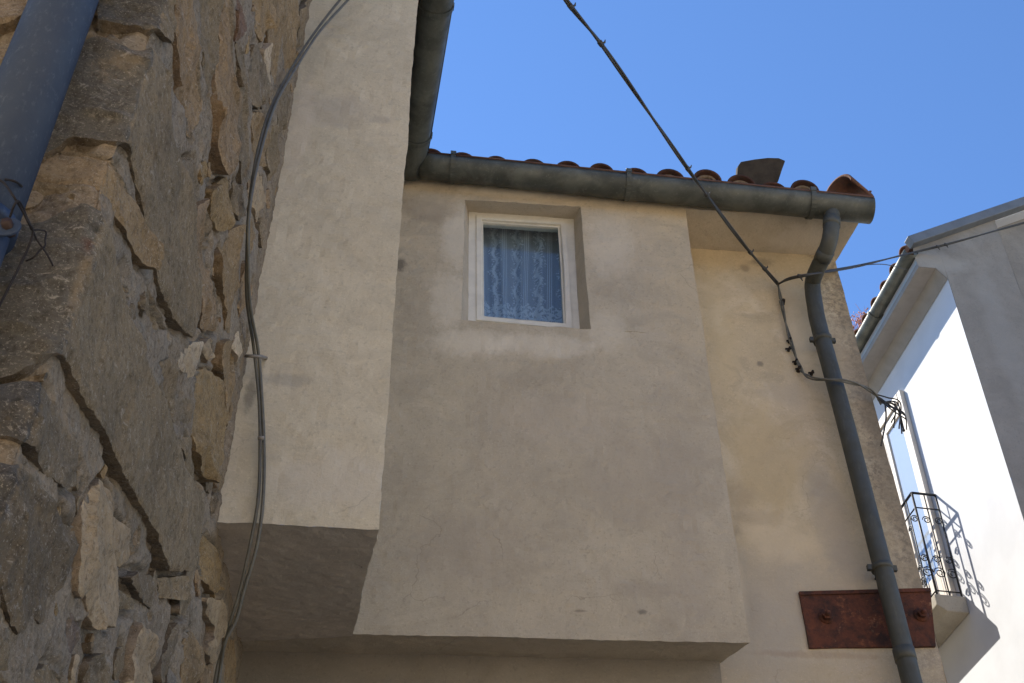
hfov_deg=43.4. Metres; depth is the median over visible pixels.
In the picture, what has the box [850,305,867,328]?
roof weed
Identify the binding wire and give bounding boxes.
[0,178,53,305]
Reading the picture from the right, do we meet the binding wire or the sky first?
the sky
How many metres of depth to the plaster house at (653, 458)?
6.07 m
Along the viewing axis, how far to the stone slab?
7.73 m
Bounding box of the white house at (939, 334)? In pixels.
[854,197,1023,682]
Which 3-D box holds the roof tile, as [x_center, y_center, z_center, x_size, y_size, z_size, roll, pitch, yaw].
[1.981,-0.876,7.562,0.202,0.114,0.224,26,-48,-26]
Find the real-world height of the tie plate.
0.345 m
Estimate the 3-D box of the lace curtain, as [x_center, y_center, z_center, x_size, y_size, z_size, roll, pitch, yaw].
[0.069,-0.395,7.370,0.715,0.957,0.041,3,-42,-3]
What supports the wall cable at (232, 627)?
attached to the plaster house at (653, 458)
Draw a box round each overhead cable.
[563,0,778,284]
[777,222,1023,284]
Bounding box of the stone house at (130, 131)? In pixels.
[0,0,311,682]
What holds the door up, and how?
in the white house at (939, 334)
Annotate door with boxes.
[879,390,956,596]
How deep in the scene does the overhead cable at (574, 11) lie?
6.15 m
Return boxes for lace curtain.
[483,228,561,322]
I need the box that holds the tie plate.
[798,588,935,648]
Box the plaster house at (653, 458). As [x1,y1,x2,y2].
[217,0,946,682]
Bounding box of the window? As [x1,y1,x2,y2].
[461,200,590,328]
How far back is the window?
7.29 m
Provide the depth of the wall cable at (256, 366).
4.34 m
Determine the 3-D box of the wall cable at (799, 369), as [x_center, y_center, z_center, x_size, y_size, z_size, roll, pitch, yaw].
[1.820,0.069,7.098,0.583,1.162,0.199,0,-42,0]
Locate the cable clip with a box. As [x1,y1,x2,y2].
[244,354,267,359]
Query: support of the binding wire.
attached to the stone house at (130, 131)
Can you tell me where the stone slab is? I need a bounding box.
[736,158,784,184]
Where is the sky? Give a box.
[307,0,1023,526]
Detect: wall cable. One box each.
[213,0,340,682]
[217,0,348,682]
[777,285,907,445]
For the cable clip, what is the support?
attached to the plaster house at (653, 458)
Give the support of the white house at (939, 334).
on the ground
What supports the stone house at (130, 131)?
on the ground
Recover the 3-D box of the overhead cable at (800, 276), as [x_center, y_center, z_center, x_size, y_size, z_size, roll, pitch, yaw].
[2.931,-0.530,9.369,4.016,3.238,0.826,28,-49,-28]

